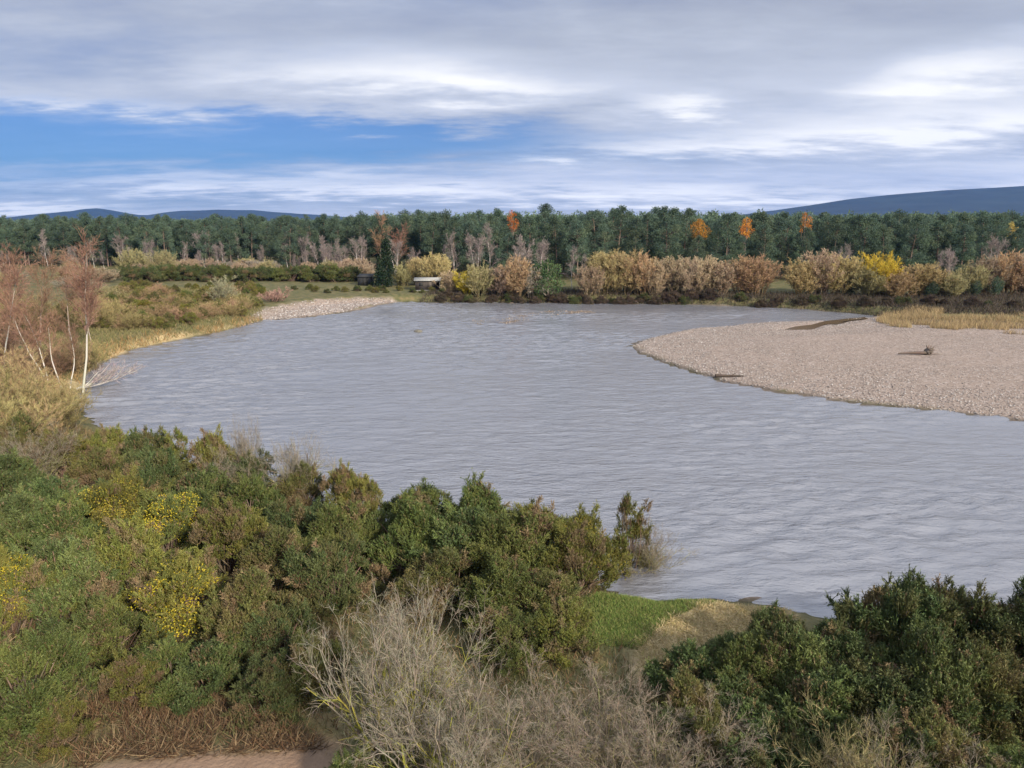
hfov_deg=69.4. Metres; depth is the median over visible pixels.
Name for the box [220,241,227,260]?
bare birch
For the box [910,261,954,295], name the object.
willow
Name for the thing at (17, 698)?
gorse bush
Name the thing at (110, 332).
rough grass
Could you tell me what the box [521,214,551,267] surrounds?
pine tree
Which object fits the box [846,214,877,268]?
pine tree
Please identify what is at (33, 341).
birch
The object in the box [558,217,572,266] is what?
pine tree
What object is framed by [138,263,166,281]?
gorse bush
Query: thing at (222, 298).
bare shrub
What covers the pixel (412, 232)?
pine tree
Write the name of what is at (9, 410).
bare shrub
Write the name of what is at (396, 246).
bare birch
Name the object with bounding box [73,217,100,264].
pine tree
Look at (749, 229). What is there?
pine tree
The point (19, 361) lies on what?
bare shrub
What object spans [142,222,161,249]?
pine tree
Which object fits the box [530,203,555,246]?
pine tree
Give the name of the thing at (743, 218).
pine tree
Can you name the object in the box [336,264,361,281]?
gorse bush
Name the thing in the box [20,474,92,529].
gorse bush
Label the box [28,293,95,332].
bare shrub
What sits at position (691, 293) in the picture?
gorse bush
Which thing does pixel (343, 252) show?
pine tree
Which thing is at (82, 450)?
gorse bush
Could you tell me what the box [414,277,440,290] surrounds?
hut
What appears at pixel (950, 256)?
bare birch
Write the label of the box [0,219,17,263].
pine tree
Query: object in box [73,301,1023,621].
river
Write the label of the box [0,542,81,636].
gorse bush
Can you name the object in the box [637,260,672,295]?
willow
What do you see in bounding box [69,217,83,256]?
pine tree
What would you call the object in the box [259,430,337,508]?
bare shrub
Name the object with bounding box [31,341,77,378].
bare shrub
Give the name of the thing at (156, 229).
pine tree
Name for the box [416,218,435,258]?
pine tree
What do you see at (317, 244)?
pine tree
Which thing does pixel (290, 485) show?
gorse bush
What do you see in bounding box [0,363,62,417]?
bare shrub
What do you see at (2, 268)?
birch
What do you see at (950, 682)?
gorse bush
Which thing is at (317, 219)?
pine tree
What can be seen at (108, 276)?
willow
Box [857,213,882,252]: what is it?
pine tree
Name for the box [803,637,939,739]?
gorse bush
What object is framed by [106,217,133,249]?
pine tree
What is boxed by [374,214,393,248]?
pine tree
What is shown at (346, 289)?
gorse bush
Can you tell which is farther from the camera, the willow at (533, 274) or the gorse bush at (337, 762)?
the willow at (533, 274)
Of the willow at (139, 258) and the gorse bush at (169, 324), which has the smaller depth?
the gorse bush at (169, 324)
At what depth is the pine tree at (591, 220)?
181.66 m
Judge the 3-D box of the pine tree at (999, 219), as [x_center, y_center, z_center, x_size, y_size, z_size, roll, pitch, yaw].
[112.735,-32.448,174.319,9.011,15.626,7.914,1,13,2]
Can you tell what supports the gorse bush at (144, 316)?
on the ground at (322, 757)
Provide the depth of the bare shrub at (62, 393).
52.66 m
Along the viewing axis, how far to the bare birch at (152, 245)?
205.64 m
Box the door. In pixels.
[363,278,366,285]
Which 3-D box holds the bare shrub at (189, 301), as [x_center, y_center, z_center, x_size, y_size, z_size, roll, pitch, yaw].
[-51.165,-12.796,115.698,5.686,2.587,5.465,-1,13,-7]
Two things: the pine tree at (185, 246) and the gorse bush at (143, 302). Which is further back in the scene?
the pine tree at (185, 246)
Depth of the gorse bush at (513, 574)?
25.30 m
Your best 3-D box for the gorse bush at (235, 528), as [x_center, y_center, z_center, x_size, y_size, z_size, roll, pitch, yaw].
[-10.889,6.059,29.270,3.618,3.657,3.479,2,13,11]
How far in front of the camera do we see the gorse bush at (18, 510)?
29.75 m
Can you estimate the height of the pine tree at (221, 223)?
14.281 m
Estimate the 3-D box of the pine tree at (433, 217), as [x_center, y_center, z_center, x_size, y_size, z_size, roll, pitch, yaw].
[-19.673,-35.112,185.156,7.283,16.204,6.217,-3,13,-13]
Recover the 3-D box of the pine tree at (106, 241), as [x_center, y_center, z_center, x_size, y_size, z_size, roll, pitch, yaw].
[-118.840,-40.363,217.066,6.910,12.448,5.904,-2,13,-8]
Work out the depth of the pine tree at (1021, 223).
189.00 m
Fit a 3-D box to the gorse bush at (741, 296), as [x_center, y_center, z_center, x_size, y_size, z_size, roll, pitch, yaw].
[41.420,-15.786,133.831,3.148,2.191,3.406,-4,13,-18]
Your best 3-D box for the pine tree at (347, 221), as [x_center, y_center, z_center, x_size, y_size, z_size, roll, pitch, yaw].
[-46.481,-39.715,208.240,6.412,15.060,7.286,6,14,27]
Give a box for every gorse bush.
[0,409,51,462]
[0,445,46,505]
[0,483,45,558]
[0,532,123,636]
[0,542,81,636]
[0,619,115,759]
[3,486,133,563]
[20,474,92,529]
[20,692,100,762]
[24,426,93,478]
[41,589,166,669]
[62,443,125,489]
[72,506,194,619]
[76,462,175,536]
[82,422,129,470]
[92,648,170,708]
[93,313,110,328]
[96,442,194,504]
[105,292,117,299]
[115,263,137,279]
[118,281,127,286]
[118,294,126,301]
[118,423,187,469]
[120,267,144,280]
[125,281,138,288]
[126,297,138,303]
[126,544,231,640]
[127,284,136,289]
[128,485,215,566]
[130,291,140,298]
[132,299,151,307]
[132,630,209,707]
[136,278,143,286]
[137,313,152,327]
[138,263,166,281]
[140,279,155,287]
[146,291,162,301]
[148,316,164,328]
[150,316,167,329]
[155,263,175,279]
[156,289,166,295]
[159,264,185,280]
[160,629,267,716]
[161,312,177,323]
[162,319,174,328]
[162,425,192,477]
[163,462,253,531]
[167,284,181,292]
[170,291,186,297]
[172,263,198,280]
[172,264,187,279]
[172,307,191,319]
[180,311,197,323]
[183,302,199,308]
[184,282,191,287]
[184,422,246,484]
[187,494,278,577]
[189,263,203,279]
[189,293,201,302]
[190,283,200,289]
[191,562,309,682]
[197,265,220,281]
[199,307,209,318]
[202,292,214,303]
[207,263,222,275]
[213,262,233,281]
[214,468,287,537]
[220,645,307,739]
[221,444,282,502]
[222,265,241,281]
[223,522,321,606]
[231,594,341,675]
[235,266,259,281]
[235,293,249,300]
[235,304,247,316]
[236,283,244,290]
[242,287,250,293]
[245,283,256,292]
[251,300,260,307]
[251,495,337,559]
[253,265,272,280]
[255,287,265,294]
[263,266,277,279]
[263,627,356,711]
[267,460,333,513]
[270,266,288,281]
[276,264,301,280]
[276,524,391,616]
[288,263,309,280]
[297,266,317,281]
[303,265,322,281]
[304,492,392,566]
[305,283,315,289]
[311,285,319,291]
[313,263,340,281]
[318,458,378,523]
[323,743,399,767]
[324,262,347,281]
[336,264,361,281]
[340,286,349,291]
[352,285,361,290]
[357,479,391,534]
[357,487,461,581]
[364,285,371,290]
[371,286,379,292]
[376,478,467,551]
[379,544,498,625]
[395,285,403,290]
[407,501,510,578]
[434,292,447,302]
[442,467,512,522]
[444,289,453,297]
[445,542,548,640]
[451,291,464,302]
[460,604,566,679]
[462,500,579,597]
[463,294,474,302]
[484,296,493,302]
[487,294,497,302]
[501,292,512,302]
[505,291,522,302]
[505,495,558,546]
[508,567,592,638]
[513,295,526,303]
[521,594,607,669]
[528,295,541,303]
[530,519,620,594]
[533,292,545,300]
[538,500,633,592]
[545,292,557,301]
[553,292,568,303]
[568,295,585,303]
[575,292,585,301]
[582,294,593,304]
[594,295,608,303]
[611,296,628,304]
[613,491,653,580]
[624,294,636,303]
[630,664,729,762]
[630,702,704,767]
[636,296,644,302]
[639,292,650,300]
[641,637,722,700]
[647,296,663,304]
[661,291,670,302]
[663,666,741,717]
[664,290,682,301]
[672,709,751,767]
[676,295,689,304]
[683,288,699,298]
[694,629,794,707]
[698,288,711,297]
[699,629,764,665]
[700,288,719,300]
[707,661,770,734]
[714,689,824,751]
[714,730,780,767]
[732,617,846,699]
[734,291,747,300]
[737,725,847,767]
[742,597,812,635]
[754,298,770,307]
[762,662,880,755]
[768,295,783,306]
[793,293,811,305]
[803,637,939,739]
[804,600,869,665]
[807,294,823,302]
[816,697,942,767]
[824,569,963,666]
[830,296,847,307]
[850,700,1008,767]
[856,295,876,306]
[869,612,1022,739]
[879,297,894,305]
[892,295,913,305]
[896,564,1023,663]
[919,293,939,305]
[934,297,950,305]
[936,634,1023,749]
[951,584,1023,670]
[962,295,983,306]
[966,737,1023,767]
[969,643,1023,745]
[981,574,1023,660]
[1003,299,1021,307]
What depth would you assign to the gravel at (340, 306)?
124.37 m
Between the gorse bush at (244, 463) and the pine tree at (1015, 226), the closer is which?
the gorse bush at (244, 463)
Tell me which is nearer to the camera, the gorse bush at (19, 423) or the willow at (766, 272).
the gorse bush at (19, 423)
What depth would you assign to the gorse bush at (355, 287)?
145.10 m
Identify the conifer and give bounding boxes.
[371,237,397,286]
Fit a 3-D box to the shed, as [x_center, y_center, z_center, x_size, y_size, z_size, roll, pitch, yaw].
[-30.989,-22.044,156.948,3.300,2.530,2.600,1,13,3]
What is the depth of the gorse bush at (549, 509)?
31.38 m
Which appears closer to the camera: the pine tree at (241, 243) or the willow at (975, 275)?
the willow at (975, 275)
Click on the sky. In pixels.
(344, 108)
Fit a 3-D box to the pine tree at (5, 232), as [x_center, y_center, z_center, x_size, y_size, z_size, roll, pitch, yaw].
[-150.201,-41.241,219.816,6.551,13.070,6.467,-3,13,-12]
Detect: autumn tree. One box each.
[507,209,518,254]
[688,219,710,255]
[739,217,753,264]
[799,213,812,259]
[1004,222,1018,251]
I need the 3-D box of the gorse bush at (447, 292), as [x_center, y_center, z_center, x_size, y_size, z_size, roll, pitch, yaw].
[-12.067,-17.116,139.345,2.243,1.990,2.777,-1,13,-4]
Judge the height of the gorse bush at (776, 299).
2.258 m
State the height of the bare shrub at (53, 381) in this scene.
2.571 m
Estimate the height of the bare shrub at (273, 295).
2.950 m
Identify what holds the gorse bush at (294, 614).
on the ground at (322, 757)
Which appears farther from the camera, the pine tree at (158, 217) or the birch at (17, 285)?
the pine tree at (158, 217)
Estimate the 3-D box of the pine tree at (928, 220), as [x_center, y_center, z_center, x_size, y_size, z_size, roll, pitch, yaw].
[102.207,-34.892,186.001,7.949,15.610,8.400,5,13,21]
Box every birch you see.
[0,242,38,352]
[0,257,40,363]
[0,297,49,379]
[23,243,60,347]
[31,301,64,386]
[38,229,48,263]
[51,247,80,334]
[54,316,80,387]
[56,223,111,392]
[64,260,102,340]
[69,245,76,257]
[86,241,96,267]
[111,232,131,254]
[142,238,155,259]
[181,241,188,259]
[191,229,210,266]
[195,250,202,264]
[211,243,221,262]
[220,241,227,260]
[234,233,240,258]
[256,244,266,261]
[279,231,287,266]
[291,254,301,265]
[297,234,309,264]
[302,250,310,261]
[305,235,329,263]
[319,242,332,261]
[331,253,339,263]
[333,239,340,262]
[334,245,348,262]
[349,234,367,259]
[388,240,403,272]
[406,248,419,265]
[445,232,461,268]
[465,230,485,264]
[481,222,499,270]
[509,233,534,269]
[534,237,549,265]
[562,245,579,287]
[581,254,587,269]
[835,242,854,267]
[936,250,944,269]
[940,248,958,274]
[982,233,1013,264]
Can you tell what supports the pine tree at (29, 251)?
on the ground at (322, 757)
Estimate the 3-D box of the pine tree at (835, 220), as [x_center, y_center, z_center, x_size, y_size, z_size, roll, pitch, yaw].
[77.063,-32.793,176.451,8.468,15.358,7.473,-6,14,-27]
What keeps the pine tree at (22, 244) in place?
on the ground at (322, 757)
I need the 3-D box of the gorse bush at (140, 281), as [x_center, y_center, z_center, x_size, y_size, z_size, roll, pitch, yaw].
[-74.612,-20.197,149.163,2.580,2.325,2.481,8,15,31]
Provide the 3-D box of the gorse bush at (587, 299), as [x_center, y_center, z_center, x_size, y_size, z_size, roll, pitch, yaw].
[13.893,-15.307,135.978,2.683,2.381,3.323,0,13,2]
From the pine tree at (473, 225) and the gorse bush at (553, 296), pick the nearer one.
the gorse bush at (553, 296)
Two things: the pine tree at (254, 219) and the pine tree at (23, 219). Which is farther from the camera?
the pine tree at (23, 219)
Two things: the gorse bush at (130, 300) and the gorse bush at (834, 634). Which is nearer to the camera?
the gorse bush at (834, 634)
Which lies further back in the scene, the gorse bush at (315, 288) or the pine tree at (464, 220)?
the pine tree at (464, 220)
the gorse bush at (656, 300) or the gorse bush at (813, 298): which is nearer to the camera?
the gorse bush at (813, 298)
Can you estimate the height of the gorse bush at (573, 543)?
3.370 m
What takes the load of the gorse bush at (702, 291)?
on the ground at (322, 757)
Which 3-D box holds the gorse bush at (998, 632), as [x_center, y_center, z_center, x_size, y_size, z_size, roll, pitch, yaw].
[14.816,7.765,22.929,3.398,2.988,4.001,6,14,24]
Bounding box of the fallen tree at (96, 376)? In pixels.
[78,357,147,387]
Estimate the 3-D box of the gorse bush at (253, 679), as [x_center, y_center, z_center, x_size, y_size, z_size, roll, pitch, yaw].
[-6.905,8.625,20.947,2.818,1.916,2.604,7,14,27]
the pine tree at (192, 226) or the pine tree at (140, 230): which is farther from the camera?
the pine tree at (192, 226)
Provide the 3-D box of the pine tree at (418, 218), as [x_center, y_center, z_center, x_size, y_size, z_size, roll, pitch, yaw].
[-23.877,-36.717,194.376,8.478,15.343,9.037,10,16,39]
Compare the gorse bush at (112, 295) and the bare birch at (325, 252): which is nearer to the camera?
the gorse bush at (112, 295)
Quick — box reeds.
[875,305,1023,334]
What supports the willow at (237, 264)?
on the ground at (322, 757)
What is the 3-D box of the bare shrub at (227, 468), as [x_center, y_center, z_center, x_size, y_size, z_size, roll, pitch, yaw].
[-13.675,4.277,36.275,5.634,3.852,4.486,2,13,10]
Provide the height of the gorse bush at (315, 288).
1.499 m
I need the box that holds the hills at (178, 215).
[6,208,344,220]
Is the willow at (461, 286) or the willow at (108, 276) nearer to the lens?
the willow at (461, 286)
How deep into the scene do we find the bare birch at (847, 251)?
155.29 m
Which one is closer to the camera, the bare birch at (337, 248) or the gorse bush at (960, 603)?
the gorse bush at (960, 603)
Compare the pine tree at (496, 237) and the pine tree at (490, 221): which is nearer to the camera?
the pine tree at (490, 221)
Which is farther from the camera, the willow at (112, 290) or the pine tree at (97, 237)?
the pine tree at (97, 237)
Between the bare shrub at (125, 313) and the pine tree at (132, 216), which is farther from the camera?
the pine tree at (132, 216)
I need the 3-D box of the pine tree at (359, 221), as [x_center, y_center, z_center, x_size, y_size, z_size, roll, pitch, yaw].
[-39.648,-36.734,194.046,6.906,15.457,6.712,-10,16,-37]
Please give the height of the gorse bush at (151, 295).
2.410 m
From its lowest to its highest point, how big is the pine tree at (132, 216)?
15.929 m
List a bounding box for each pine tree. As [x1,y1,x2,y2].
[0,218,18,262]
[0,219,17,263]
[0,223,17,262]
[9,220,34,262]
[16,218,31,260]
[16,222,33,261]
[18,224,37,264]
[29,217,54,261]
[30,220,51,265]
[32,214,57,257]
[47,215,74,248]
[49,224,76,259]
[55,215,76,252]
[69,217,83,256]
[70,222,96,265]
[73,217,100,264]
[75,212,96,263]
[89,216,107,263]
[92,222,108,263]
[94,217,120,265]
[95,225,116,266]
[101,215,128,263]
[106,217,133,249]
[115,212,139,249]
[124,214,141,255]
[124,223,137,255]
[129,219,156,257]
[132,216,160,250]
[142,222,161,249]
[149,214,169,247]
[152,223,178,259]
[153,219,176,255]
[156,214,178,258]
[170,220,182,262]
[173,220,196,260]
[175,223,197,258]
[177,223,195,258]
[186,219,201,253]
[194,219,215,261]
[195,226,222,263]
[196,217,215,253]
[207,213,218,260]
[210,213,224,260]
[212,219,233,259]
[215,222,241,260]
[216,216,235,260]
[219,216,235,259]
[232,215,257,259]
[233,223,254,248]
[239,223,264,259]
[242,213,263,258]
[243,215,268,249]
[255,216,266,229]
[257,221,279,260]
[257,227,279,263]
[264,221,277,258]
[267,216,293,262]
[271,215,284,246]
[273,224,301,266]
[275,215,296,264]
[282,215,297,245]
[286,217,312,265]
[295,214,316,257]
[298,221,325,263]
[310,217,327,262]
[311,214,333,258]
[323,218,347,260]
[326,213,343,244]
[326,225,350,260]
[335,216,357,258]
[336,220,351,259]
[348,215,371,260]
[349,214,372,258]
[351,210,374,251]
[365,218,392,254]
[368,213,380,259]
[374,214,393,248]
[386,216,407,266]
[392,222,410,263]
[394,217,421,269]
[395,210,415,262]
[397,213,421,251]
[407,215,434,260]
[409,209,425,253]
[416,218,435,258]
[419,210,446,257]
[433,209,455,256]
[436,220,457,269]
[439,225,463,268]
[441,216,467,270]
[454,214,483,265]
[457,215,468,265]
[459,221,477,271]
[460,218,485,245]
[462,220,486,265]
[465,217,494,273]
[472,209,490,259]
[473,213,503,267]
[483,209,509,270]
[483,214,504,265]
[487,208,508,268]
[494,233,514,265]
[504,211,528,245]
[506,213,529,253]
[514,216,545,265]
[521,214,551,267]
[529,211,552,268]
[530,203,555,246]
[531,213,555,267]
[541,215,571,277]
[543,219,563,275]
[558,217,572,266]
[559,215,578,273]
[564,218,592,275]
[564,219,593,279]
[575,214,601,266]
[578,211,616,267]
[580,210,601,247]
[591,209,609,245]
[591,223,621,255]
[595,207,625,251]
[605,205,637,257]
[618,216,648,256]
[622,217,648,257]
[622,218,653,250]
[632,212,661,258]
[643,206,661,251]
[648,205,673,259]
[648,207,691,261]
[648,215,671,260]
[651,215,682,262]
[668,219,696,261]
[672,208,698,260]
[682,219,709,260]
[685,235,708,263]
[695,219,715,259]
[701,219,730,264]
[709,213,746,267]
[718,212,743,260]
[732,216,750,253]
[734,236,756,263]
[737,212,761,254]
[738,212,770,259]
[748,223,780,270]
[751,211,777,262]
[766,221,802,277]
[767,216,797,275]
[773,212,798,267]
[776,237,797,278]
[790,227,818,267]
[791,218,814,259]
[796,215,822,254]
[798,231,821,259]
[812,212,837,252]
[813,213,845,253]
[818,223,850,258]
[821,214,852,255]
[836,217,855,250]
[843,216,867,256]
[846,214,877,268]
[846,216,884,264]
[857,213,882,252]
[862,218,887,260]
[868,224,899,261]
[870,219,903,259]
[871,213,902,252]
[882,222,908,261]
[892,208,910,247]
[893,215,931,269]
[895,213,933,262]
[900,216,920,270]
[906,215,934,268]
[922,214,952,266]
[922,219,954,269]
[934,216,966,274]
[941,228,962,265]
[950,212,984,264]
[950,223,977,271]
[960,210,992,268]
[968,213,1011,269]
[970,215,1000,264]
[988,212,1014,253]
[997,209,1022,253]
[1000,228,1023,264]
[1003,219,1023,257]
[1012,221,1023,256]
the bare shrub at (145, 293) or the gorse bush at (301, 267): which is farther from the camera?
the gorse bush at (301, 267)
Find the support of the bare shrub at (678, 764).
on the ground at (322, 757)
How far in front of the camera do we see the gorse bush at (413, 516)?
28.75 m
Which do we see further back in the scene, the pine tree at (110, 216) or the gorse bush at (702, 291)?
the pine tree at (110, 216)
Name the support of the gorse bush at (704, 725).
on the ground at (322, 757)
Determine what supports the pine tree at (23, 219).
on the ground at (322, 757)
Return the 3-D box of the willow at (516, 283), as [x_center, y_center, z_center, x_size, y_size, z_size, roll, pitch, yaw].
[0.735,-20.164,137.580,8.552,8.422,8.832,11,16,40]
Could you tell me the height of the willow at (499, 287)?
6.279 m
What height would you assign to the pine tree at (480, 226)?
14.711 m
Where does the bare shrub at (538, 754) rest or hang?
on the ground at (322, 757)
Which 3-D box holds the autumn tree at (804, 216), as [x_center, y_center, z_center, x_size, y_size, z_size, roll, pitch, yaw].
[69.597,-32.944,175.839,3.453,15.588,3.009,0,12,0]
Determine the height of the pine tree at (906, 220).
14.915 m
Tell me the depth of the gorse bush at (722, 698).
20.05 m
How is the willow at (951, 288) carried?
on the ground at (322, 757)
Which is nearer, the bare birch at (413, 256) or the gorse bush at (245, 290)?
the gorse bush at (245, 290)
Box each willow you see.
[0,272,22,286]
[50,275,78,286]
[83,266,119,281]
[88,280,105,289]
[93,285,126,297]
[111,245,150,269]
[125,263,145,267]
[145,246,176,266]
[177,258,198,265]
[201,258,223,267]
[212,261,235,267]
[231,262,246,268]
[233,256,258,263]
[241,260,263,266]
[256,258,276,267]
[301,262,316,268]
[315,257,337,266]
[330,258,354,267]
[346,257,376,273]
[390,262,416,285]
[405,255,429,283]
[416,251,456,286]
[432,270,460,291]
[452,271,478,294]
[459,261,497,296]
[479,265,514,296]
[494,253,540,296]
[518,267,550,296]
[572,264,607,295]
[584,248,629,294]
[604,248,652,294]
[623,250,670,294]
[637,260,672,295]
[649,254,689,292]
[669,256,705,293]
[688,255,727,291]
[701,260,743,293]
[719,253,778,292]
[730,253,783,294]
[781,257,826,294]
[786,248,851,294]
[815,253,867,295]
[847,262,888,296]
[857,249,907,295]
[877,269,920,297]
[900,263,957,296]
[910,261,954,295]
[934,270,970,296]
[948,259,993,295]
[968,254,1014,292]
[989,249,1023,294]
[1005,253,1023,293]
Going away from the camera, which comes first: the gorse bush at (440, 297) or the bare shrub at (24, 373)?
the bare shrub at (24, 373)
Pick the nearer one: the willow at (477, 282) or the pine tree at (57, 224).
the willow at (477, 282)
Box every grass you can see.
[20,285,262,383]
[51,315,261,383]
[581,591,727,648]
[632,599,798,678]
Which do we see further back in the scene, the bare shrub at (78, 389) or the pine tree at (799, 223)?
the pine tree at (799, 223)
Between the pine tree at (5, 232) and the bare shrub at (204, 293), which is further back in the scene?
the pine tree at (5, 232)
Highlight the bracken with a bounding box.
[64,676,336,767]
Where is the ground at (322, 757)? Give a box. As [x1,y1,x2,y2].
[0,243,1023,767]
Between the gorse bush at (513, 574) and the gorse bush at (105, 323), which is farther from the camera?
the gorse bush at (105, 323)
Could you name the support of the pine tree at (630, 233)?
on the ground at (322, 757)
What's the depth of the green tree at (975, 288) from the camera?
130.34 m
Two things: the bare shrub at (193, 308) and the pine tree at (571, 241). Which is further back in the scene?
the pine tree at (571, 241)
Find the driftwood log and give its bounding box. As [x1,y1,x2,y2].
[715,372,743,376]
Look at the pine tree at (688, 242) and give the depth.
186.81 m
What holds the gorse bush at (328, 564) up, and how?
on the ground at (322, 757)
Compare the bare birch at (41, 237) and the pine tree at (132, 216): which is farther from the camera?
the pine tree at (132, 216)
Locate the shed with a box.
[357,274,373,285]
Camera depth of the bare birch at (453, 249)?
162.94 m
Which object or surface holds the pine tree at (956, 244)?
on the ground at (322, 757)
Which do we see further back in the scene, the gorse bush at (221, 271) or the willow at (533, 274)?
the gorse bush at (221, 271)
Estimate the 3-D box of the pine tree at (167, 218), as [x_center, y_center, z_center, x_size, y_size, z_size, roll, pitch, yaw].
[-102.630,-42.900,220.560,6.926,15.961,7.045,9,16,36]
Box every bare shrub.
[0,288,75,332]
[0,289,39,330]
[0,309,48,361]
[0,340,37,384]
[0,341,56,373]
[0,344,60,415]
[0,351,42,375]
[0,363,58,415]
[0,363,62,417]
[0,389,79,453]
[0,395,67,450]
[0,416,84,480]
[2,370,90,432]
[6,368,70,408]
[14,361,54,381]
[18,382,99,432]
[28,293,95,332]
[30,374,61,391]
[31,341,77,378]
[31,382,89,414]
[45,336,92,373]
[52,336,116,369]
[55,383,100,414]
[70,293,125,327]
[71,311,116,327]
[90,295,135,319]
[108,309,152,328]
[111,312,154,329]
[111,317,129,329]
[116,284,132,293]
[118,309,141,320]
[133,304,154,314]
[135,311,154,325]
[139,285,161,296]
[146,282,163,291]
[148,301,178,315]
[156,286,174,295]
[159,292,184,302]
[166,295,201,306]
[167,296,198,307]
[168,305,192,320]
[191,305,214,316]
[191,432,280,497]
[192,286,215,299]
[194,302,224,317]
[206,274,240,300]
[208,295,230,301]
[214,300,246,315]
[219,297,237,313]
[220,294,248,303]
[225,284,242,294]
[225,411,262,462]
[227,296,260,307]
[256,286,291,301]
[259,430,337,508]
[290,574,516,767]
[349,637,545,767]
[401,638,661,767]
[505,651,702,767]
[568,675,780,767]
[611,512,700,582]
[744,680,926,767]
[775,701,1020,767]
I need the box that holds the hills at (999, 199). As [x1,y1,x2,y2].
[743,186,1023,216]
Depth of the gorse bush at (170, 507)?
30.84 m
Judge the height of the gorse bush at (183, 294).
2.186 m
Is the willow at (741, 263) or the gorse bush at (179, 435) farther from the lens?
the willow at (741, 263)
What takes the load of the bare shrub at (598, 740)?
on the ground at (322, 757)
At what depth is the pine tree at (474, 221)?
199.26 m
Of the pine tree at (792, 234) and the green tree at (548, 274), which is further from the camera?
the pine tree at (792, 234)
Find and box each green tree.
[530,259,565,300]
[844,276,859,295]
[923,280,941,295]
[967,280,981,296]
[986,276,1005,295]
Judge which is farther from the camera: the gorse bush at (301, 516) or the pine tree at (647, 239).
the pine tree at (647, 239)
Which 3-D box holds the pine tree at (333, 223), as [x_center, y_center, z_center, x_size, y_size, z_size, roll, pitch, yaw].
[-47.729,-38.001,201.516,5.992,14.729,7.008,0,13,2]
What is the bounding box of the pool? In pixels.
[783,317,867,329]
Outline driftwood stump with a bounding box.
[898,345,938,354]
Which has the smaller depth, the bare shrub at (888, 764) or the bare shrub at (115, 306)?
the bare shrub at (888, 764)
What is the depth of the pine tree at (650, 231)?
187.16 m
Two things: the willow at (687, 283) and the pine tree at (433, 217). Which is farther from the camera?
the pine tree at (433, 217)
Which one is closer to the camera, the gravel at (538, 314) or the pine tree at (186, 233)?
the gravel at (538, 314)
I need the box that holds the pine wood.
[10,208,1023,249]
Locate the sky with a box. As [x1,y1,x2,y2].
[0,0,1023,217]
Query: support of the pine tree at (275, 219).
on the ground at (322, 757)
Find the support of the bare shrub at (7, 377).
on the ground at (322, 757)
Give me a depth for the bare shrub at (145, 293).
125.00 m
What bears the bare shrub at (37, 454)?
on the ground at (322, 757)
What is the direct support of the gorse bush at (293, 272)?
on the ground at (322, 757)
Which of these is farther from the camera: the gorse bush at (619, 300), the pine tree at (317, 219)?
the pine tree at (317, 219)
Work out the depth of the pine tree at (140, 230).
211.50 m
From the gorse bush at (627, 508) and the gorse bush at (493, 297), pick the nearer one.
the gorse bush at (627, 508)
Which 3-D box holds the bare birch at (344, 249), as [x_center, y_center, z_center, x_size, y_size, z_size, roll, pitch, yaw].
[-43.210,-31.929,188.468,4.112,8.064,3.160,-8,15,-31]
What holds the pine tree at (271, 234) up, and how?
on the ground at (322, 757)
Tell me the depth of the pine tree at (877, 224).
180.23 m
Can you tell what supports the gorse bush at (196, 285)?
on the ground at (322, 757)
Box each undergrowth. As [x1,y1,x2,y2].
[0,423,1023,767]
[418,287,1023,316]
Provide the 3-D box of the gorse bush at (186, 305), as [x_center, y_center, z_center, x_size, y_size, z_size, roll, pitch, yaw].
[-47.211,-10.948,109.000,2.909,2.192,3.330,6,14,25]
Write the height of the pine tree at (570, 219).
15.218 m
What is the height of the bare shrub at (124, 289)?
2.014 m
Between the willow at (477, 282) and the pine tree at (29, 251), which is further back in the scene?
the pine tree at (29, 251)
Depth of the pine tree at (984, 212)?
186.73 m
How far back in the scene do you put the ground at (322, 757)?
67.14 m
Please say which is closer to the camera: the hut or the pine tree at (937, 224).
the hut
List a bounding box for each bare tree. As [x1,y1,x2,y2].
[367,209,393,268]
[388,220,409,267]
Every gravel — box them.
[238,297,396,327]
[464,310,594,324]
[631,316,1023,419]
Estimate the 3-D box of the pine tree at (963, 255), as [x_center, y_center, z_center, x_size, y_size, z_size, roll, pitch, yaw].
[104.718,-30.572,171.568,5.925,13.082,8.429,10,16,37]
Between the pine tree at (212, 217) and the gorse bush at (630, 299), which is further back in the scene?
the pine tree at (212, 217)
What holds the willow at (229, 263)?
on the ground at (322, 757)
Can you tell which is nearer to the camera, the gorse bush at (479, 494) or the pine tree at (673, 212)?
the gorse bush at (479, 494)
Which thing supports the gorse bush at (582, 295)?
on the ground at (322, 757)
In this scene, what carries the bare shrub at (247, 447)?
on the ground at (322, 757)
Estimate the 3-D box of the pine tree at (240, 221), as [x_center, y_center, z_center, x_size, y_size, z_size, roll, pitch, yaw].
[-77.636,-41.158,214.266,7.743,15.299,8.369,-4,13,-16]
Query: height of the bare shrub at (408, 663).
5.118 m
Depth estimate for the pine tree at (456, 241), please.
203.28 m
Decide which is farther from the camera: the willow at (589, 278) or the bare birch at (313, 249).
the bare birch at (313, 249)
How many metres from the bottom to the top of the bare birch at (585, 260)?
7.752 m
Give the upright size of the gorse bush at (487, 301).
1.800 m
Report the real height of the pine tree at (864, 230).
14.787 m
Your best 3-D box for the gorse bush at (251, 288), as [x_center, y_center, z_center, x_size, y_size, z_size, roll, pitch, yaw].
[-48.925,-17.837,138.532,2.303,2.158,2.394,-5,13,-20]
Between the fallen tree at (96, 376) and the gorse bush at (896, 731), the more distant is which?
the fallen tree at (96, 376)

